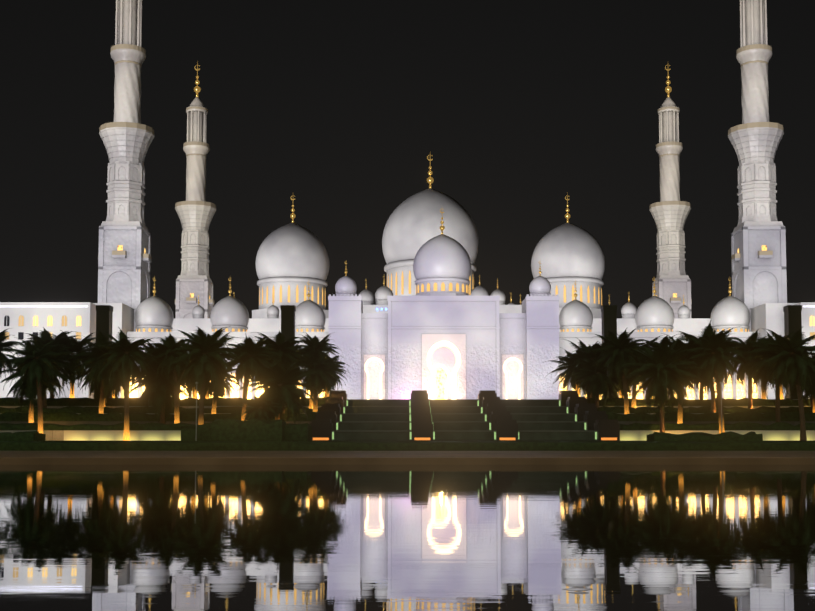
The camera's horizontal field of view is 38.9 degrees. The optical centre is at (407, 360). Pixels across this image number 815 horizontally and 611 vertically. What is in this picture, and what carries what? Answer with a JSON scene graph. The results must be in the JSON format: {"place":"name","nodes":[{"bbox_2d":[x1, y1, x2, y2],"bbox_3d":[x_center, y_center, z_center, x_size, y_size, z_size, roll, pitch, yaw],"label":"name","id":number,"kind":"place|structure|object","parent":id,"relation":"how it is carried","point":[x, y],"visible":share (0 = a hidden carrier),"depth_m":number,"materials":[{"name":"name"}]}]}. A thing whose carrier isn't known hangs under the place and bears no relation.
{"place":"outdoors","nodes":[
{"label":"outdoors","id":0,"kind":"place"},
{"bbox_2d":[175,61,215,317],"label":"minaret","id":1,"kind":"object","parent":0,"point":[195,211],"visible":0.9,"depth_m":354.11,"materials":[{"name":"stone"}]},
{"bbox_2d":[0,465,814,610],"bbox_3d":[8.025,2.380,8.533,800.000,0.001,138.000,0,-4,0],"label":"pool water","id":2,"kind":"structure","parent":0,"point":[407,537],"depth_m":20.84,"materials":[{"name":"black liquid"}]},
{"bbox_2d":[0,397,814,450],"bbox_3d":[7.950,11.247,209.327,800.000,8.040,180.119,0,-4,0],"label":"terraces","id":3,"kind":"object","parent":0,"point":[68,421],"visible":0.79,"depth_m":161.33,"materials":[{"name":"plant"}]},
{"bbox_2d":[0,334,15,374],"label":"palm","id":4,"kind":"object","parent":3,"relation":"on","point":[2,348],"visible":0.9,"depth_m":175.65,"materials":[{"name":"green plant"}]},
{"bbox_2d":[0,328,23,382],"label":"palm","id":5,"kind":"object","parent":3,"relation":"on","point":[3,332],"visible":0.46,"depth_m":189.72,"materials":[{"name":"green plant"}]},
{"bbox_2d":[2,340,62,433],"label":"palm","id":6,"kind":"object","parent":3,"relation":"on","point":[34,363],"visible":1,"depth_m":157.10,"materials":[{"name":"plant"}]},
{"bbox_2d":[0,342,74,422],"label":"palm","id":7,"kind":"object","parent":3,"relation":"on","point":[21,391],"visible":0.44,"depth_m":166.10,"materials":[{"name":"plant"}]},
{"bbox_2d":[4,336,80,407],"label":"palm","id":8,"kind":"object","parent":3,"relation":"on","point":[37,343],"visible":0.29,"depth_m":183.65,"materials":[{"name":"green plant"}]},
{"bbox_2d":[14,327,82,397],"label":"palm","id":9,"kind":"object","parent":3,"relation":"on","point":[45,338],"visible":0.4,"depth_m":196.20,"materials":[{"name":"green plant"}]},
{"bbox_2d":[47,330,98,397],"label":"palm","id":10,"kind":"object","parent":3,"relation":"on","point":[77,344],"visible":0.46,"depth_m":198.96,"materials":[{"name":"plant"}]},
{"bbox_2d":[60,328,143,413],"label":"palm","id":11,"kind":"object","parent":3,"relation":"on","point":[108,381],"visible":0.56,"depth_m":173.27,"materials":[{"name":"plant"}]},
{"bbox_2d":[69,347,138,406],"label":"palm","id":12,"kind":"object","parent":3,"relation":"on","point":[98,393],"visible":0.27,"depth_m":186.79,"materials":[{"name":"plant"}]},
{"bbox_2d":[87,327,160,440],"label":"palm","id":13,"kind":"object","parent":3,"relation":"on","point":[127,356],"visible":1,"depth_m":160.21,"materials":[{"name":"green plant"}]},
{"bbox_2d":[98,0,154,331],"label":"minaret","id":14,"kind":"object","parent":3,"relation":"on","point":[124,253],"visible":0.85,"depth_m":265.52,"materials":[{"name":"stone"}]},
{"bbox_2d":[130,340,179,392],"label":"palm","id":15,"kind":"object","parent":3,"relation":"on","point":[147,347],"visible":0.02,"depth_m":195.49,"materials":[{"name":"plant"}]},
{"bbox_2d":[129,352,193,423],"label":"palm","id":16,"kind":"object","parent":3,"relation":"on","point":[159,391],"visible":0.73,"depth_m":166.50,"materials":[{"name":"green plant"}]},
{"bbox_2d":[145,334,192,423],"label":"palm","id":17,"kind":"object","parent":3,"relation":"on","point":[170,343],"visible":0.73,"depth_m":165.52,"materials":[{"name":"plant"}]},
{"bbox_2d":[146,342,194,395],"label":"palm","id":18,"kind":"object","parent":3,"relation":"on","point":[181,370],"visible":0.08,"depth_m":187.69,"materials":[{"name":"plant"}]},
{"bbox_2d":[182,372,199,397],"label":"palm","id":19,"kind":"object","parent":3,"relation":"on","point":[190,388],"visible":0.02,"depth_m":202.12,"materials":[{"name":"plant"}]},
{"bbox_2d":[161,326,244,424],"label":"palm","id":20,"kind":"object","parent":3,"relation":"on","point":[203,363],"visible":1,"depth_m":156.38,"materials":[{"name":"green plant"}]},
{"bbox_2d":[191,332,239,398],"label":"palm","id":21,"kind":"object","parent":3,"relation":"on","point":[223,348],"visible":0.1,"depth_m":193.30,"materials":[{"name":"green plant"}]},
{"bbox_2d":[205,360,242,413],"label":"palm","id":22,"kind":"object","parent":3,"relation":"on","point":[211,392],"visible":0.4,"depth_m":178.26,"materials":[{"name":"plant"}]},
{"bbox_2d":[225,333,263,397],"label":"palm","id":23,"kind":"object","parent":3,"relation":"on","point":[235,373],"visible":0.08,"depth_m":205.56,"materials":[{"name":"green plant"}]},
{"bbox_2d":[221,336,285,420],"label":"palm","id":24,"kind":"object","parent":3,"relation":"on","point":[251,362],"visible":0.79,"depth_m":167.06,"materials":[{"name":"green plant"}]},
{"bbox_2d":[234,391,282,420],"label":"young palm","id":25,"kind":"object","parent":3,"relation":"on","point":[259,406],"visible":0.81,"depth_m":154.94,"materials":[{"name":"green plant"}]},
{"bbox_2d":[229,354,328,423],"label":"palm","id":26,"kind":"object","parent":3,"relation":"on","point":[290,393],"visible":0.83,"depth_m":158.65,"materials":[{"name":"plant"}]},
{"bbox_2d":[252,330,311,411],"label":"palm","id":27,"kind":"object","parent":3,"relation":"on","point":[285,347],"visible":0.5,"depth_m":180.43,"materials":[{"name":"green plant"}]},
{"bbox_2d":[287,348,307,382],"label":"palm","id":28,"kind":"object","parent":3,"relation":"on","point":[304,367],"visible":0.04,"depth_m":188.01,"materials":[{"name":"green plant"}]},
{"bbox_2d":[284,350,345,411],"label":"palm","id":29,"kind":"object","parent":3,"relation":"on","point":[312,363],"visible":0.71,"depth_m":174.52,"materials":[{"name":"green plant"}]},
{"bbox_2d":[297,332,342,408],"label":"palm","id":30,"kind":"object","parent":3,"relation":"on","point":[315,347],"visible":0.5,"depth_m":186.64,"materials":[{"name":"plant"}]},
{"bbox_2d":[322,355,347,396],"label":"palm","id":31,"kind":"object","parent":3,"relation":"on","point":[341,363],"visible":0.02,"depth_m":199.52,"materials":[{"name":"green plant"}]},
{"bbox_2d":[322,358,350,397],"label":"palm","id":32,"kind":"object","parent":3,"relation":"on","point":[326,394],"visible":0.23,"depth_m":196.71,"materials":[{"name":"plant"}]},
{"bbox_2d":[127,276,759,398],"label":"arcade","id":33,"kind":"object","parent":3,"relation":"on","point":[154,318],"visible":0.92,"depth_m":259.87,"materials":[{"name":"stone"}]},
{"bbox_2d":[328,209,559,398],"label":"entrance block","id":34,"kind":"structure","parent":3,"relation":"on","point":[442,333],"depth_m":252.75,"materials":[{"name":"stone"}]},
{"bbox_2d":[195,382,722,440],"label":"garden lamps","id":35,"kind":"object","parent":3,"relation":"on","point":[196,383],"visible":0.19,"depth_m":150.52,"materials":[{"name":"brown"}]},
{"bbox_2d":[310,390,619,440],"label":"stairs","id":36,"kind":"structure","parent":3,"relation":"on","point":[490,415],"depth_m":170.92,"materials":[{"name":"stone"}]},
{"bbox_2d":[550,347,593,396],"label":"palm","id":37,"kind":"object","parent":3,"relation":"on","point":[566,378],"visible":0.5,"depth_m":199.13,"materials":[{"name":"green plant"}]},
{"bbox_2d":[558,337,611,397],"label":"palm","id":38,"kind":"object","parent":3,"relation":"on","point":[576,347],"visible":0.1,"depth_m":206.18,"materials":[{"name":"plant"}]},
{"bbox_2d":[566,343,609,397],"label":"palm","id":39,"kind":"object","parent":3,"relation":"on","point":[592,355],"visible":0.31,"depth_m":196.15,"materials":[{"name":"plant"}]},
{"bbox_2d":[567,357,623,407],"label":"palm","id":40,"kind":"object","parent":3,"relation":"on","point":[598,385],"visible":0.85,"depth_m":187.97,"materials":[{"name":"plant"}]},
{"bbox_2d":[582,327,646,413],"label":"palm","id":41,"kind":"object","parent":3,"relation":"on","point":[616,358],"visible":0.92,"depth_m":174.24,"materials":[{"name":"green plant"}]},
{"bbox_2d":[604,353,640,398],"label":"palm","id":42,"kind":"object","parent":3,"relation":"on","point":[621,394],"visible":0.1,"depth_m":203.01,"materials":[{"name":"plant"}]},
{"bbox_2d":[604,332,665,407],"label":"palm","id":43,"kind":"object","parent":3,"relation":"on","point":[643,360],"visible":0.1,"depth_m":188.67,"materials":[{"name":"plant"}]},
{"bbox_2d":[646,335,674,353],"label":"palm","id":44,"kind":"object","parent":3,"relation":"on","point":[661,342],"visible":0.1,"depth_m":194.92,"materials":[{"name":"green plant"}]},
{"bbox_2d":[610,334,711,431],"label":"palm","id":45,"kind":"object","parent":3,"relation":"on","point":[659,384],"visible":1,"depth_m":157.64,"materials":[{"name":"green plant"}]},
{"bbox_2d":[647,333,714,423],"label":"palm","id":46,"kind":"object","parent":3,"relation":"on","point":[679,344],"visible":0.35,"depth_m":165.47,"materials":[{"name":"plant"}]},
{"bbox_2d":[690,372,734,399],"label":"palm","id":47,"kind":"object","parent":3,"relation":"on","point":[702,394],"visible":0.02,"depth_m":191.96,"materials":[{"name":"brown plant"}]},
{"bbox_2d":[679,332,746,432],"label":"palm","id":48,"kind":"object","parent":3,"relation":"on","point":[714,354],"visible":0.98,"depth_m":160.65,"materials":[{"name":"plant"}]},
{"bbox_2d":[675,320,754,412],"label":"palm","id":49,"kind":"object","parent":3,"relation":"on","point":[709,330],"visible":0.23,"depth_m":178.90,"materials":[{"name":"green plant"}]},
{"bbox_2d":[728,330,772,408],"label":"palm","id":50,"kind":"object","parent":3,"relation":"on","point":[744,372],"visible":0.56,"depth_m":184.06,"materials":[{"name":"green plant"}]},
{"bbox_2d":[728,0,786,331],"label":"minaret","id":51,"kind":"object","parent":3,"relation":"on","point":[758,249],"visible":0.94,"depth_m":265.63,"materials":[{"name":"stone"}]},
{"bbox_2d":[752,355,768,398],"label":"palm","id":52,"kind":"object","parent":3,"relation":"on","point":[763,394],"depth_m":197.57,"materials":[{"name":"brown plant"}]},
{"bbox_2d":[740,330,809,422],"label":"palm","id":53,"kind":"object","parent":3,"relation":"on","point":[765,368],"visible":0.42,"depth_m":169.20,"materials":[{"name":"plant"}]},
{"bbox_2d":[763,329,790,398],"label":"palm","id":54,"kind":"object","parent":3,"relation":"on","point":[781,387],"depth_m":203.49,"materials":[{"name":"green plant"}]},
{"bbox_2d":[747,327,814,440],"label":"palm","id":55,"kind":"object","parent":3,"relation":"on","point":[797,367],"visible":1,"depth_m":157.41,"materials":[{"name":"plant"}]},
{"bbox_2d":[782,355,814,412],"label":"palm","id":56,"kind":"object","parent":3,"relation":"on","point":[807,393],"visible":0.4,"depth_m":174.69,"materials":[{"name":"green plant"}]},
{"bbox_2d":[788,384,812,406],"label":"palm","id":57,"kind":"object","parent":3,"relation":"on","point":[811,399],"visible":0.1,"depth_m":187.65,"materials":[{"name":"plant"}]},
{"bbox_2d":[0,451,814,464],"bbox_3d":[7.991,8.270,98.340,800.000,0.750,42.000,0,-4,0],"label":"pool edge","id":58,"kind":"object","parent":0,"point":[407,457],"depth_m":78.15,"materials":[{"name":"stone"}]},
{"bbox_2d":[0,302,814,398],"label":"end buildings","id":59,"kind":"structure","parent":0,"point":[19,319],"depth_m":240.84,"materials":[{"name":"stone"}]},
{"bbox_2d":[0,0,814,317],"label":"sky","id":60,"kind":"structure","parent":0,"point":[338,107],"materials":[{"name":"black"}]},
{"bbox_2d":[56,441,797,441],"bbox_3d":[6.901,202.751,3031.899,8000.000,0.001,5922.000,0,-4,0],"label":"ground","id":61,"kind":"structure","parent":0,"point":[429,441],"depth_m":403.18,"materials":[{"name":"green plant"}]},
{"bbox_2d":[363,305,521,312],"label":"parapet wall","id":62,"kind":"structure","parent":0,"point":[502,308],"depth_m":367.58,"materials":[{"name":"stone"}]},
{"bbox_2d":[252,196,328,317],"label":"dome","id":63,"kind":"structure","parent":62,"relation":"on","point":[292,259],"depth_m":388.74,"materials":[{"name":"stone"}]},
{"bbox_2d":[382,155,478,295],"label":"dome","id":64,"kind":"structure","parent":62,"relation":"on","point":[412,225],"depth_m":387.40,"materials":[{"name":"stone"}]},
{"bbox_2d":[233,278,636,317],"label":"small domes","id":65,"kind":"structure","parent":62,"relation":"on","point":[628,309],"depth_m":372.17,"materials":[{"name":"stone"}]},
{"bbox_2d":[531,193,604,317],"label":"dome","id":66,"kind":"structure","parent":62,"relation":"on","point":[567,254],"depth_m":388.41,"materials":[{"name":"stone"}]},
{"bbox_2d":[96,305,803,398],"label":"light towers","id":67,"kind":"structure","parent":0,"point":[792,318],"depth_m":221.71,"materials":[{"name":"grey"}]},
{"bbox_2d":[649,65,691,317],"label":"minaret","id":68,"kind":"object","parent":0,"point":[670,211],"visible":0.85,"depth_m":354.42,"materials":[{"name":"stone"}]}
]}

